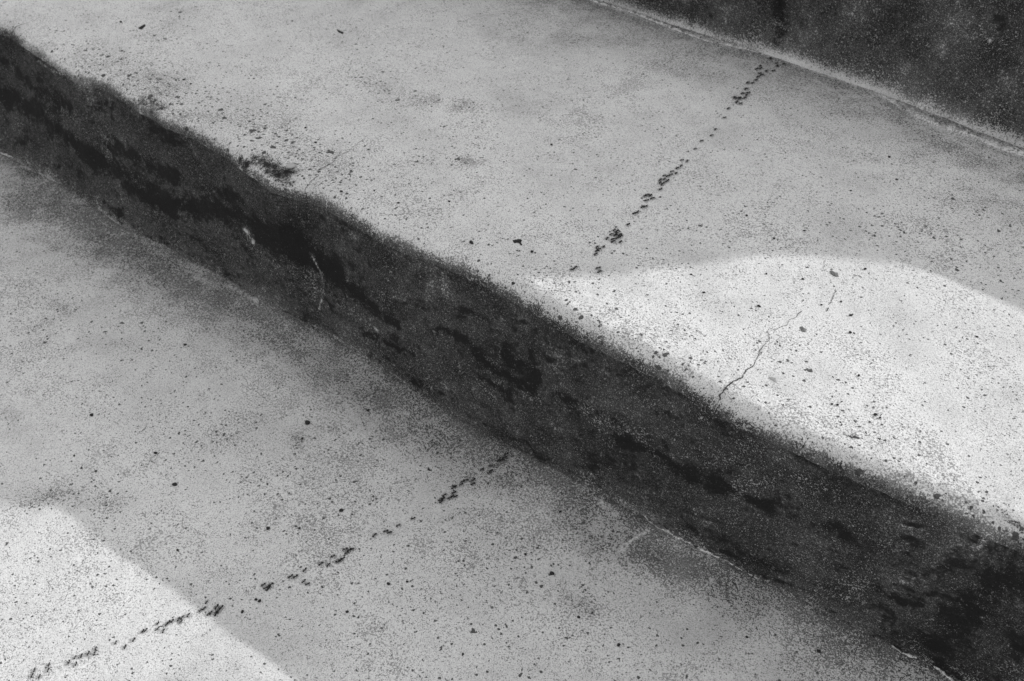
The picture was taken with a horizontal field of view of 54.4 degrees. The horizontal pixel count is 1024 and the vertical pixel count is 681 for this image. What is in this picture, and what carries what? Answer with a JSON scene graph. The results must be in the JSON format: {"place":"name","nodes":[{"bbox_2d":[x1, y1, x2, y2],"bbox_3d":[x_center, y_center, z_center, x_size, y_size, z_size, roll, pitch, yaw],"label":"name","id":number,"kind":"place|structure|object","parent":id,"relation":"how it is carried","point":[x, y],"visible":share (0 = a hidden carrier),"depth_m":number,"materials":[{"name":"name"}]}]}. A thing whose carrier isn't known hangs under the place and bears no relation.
{"place":"outdoors","nodes":[
{"label":"outdoors","id":0,"kind":"place"},
{"label":"ground","id":1,"kind":"structure","parent":0,"visible":0},
{"bbox_2d":[0,0,1023,680],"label":"concrete stairs","id":2,"kind":"structure","parent":1,"relation":"on","point":[694,530],"depth_m":0.83,"materials":[{"name":"grey concrete"}]},
{"bbox_2d":[287,163,295,167],"bbox_3d":[-0.200,-0.158,0.901,0.008,0.003,0.009,14,42,15],"label":"pebble","id":3,"kind":"object","parent":2,"relation":"on","point":[291,165],"visible":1,"depth_m":0.90,"materials":[{"name":"grey stone"}]},
{"bbox_2d":[512,239,521,245],"bbox_3d":[0.006,-0.081,0.814,0.008,0.002,0.010,-13,42,-16],"label":"bark chip","id":4,"kind":"object","parent":2,"relation":"on","point":[518,241],"visible":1,"depth_m":0.81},
{"bbox_2d":[769,376,779,382],"bbox_3d":[0.183,0.026,0.692,0.008,0.001,0.008,27,47,28],"label":"stone flake","id":5,"kind":"object","parent":2,"relation":"on","point":[776,379],"visible":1,"depth_m":0.69,"materials":[{"name":"white stone"}]},
{"bbox_2d":[830,271,838,276],"bbox_3d":[0.255,-0.053,0.787,0.009,0.002,0.006,27,47,28],"label":"leaf crumb","id":6,"kind":"object","parent":2,"relation":"on","point":[833,273],"visible":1,"depth_m":0.79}
]}

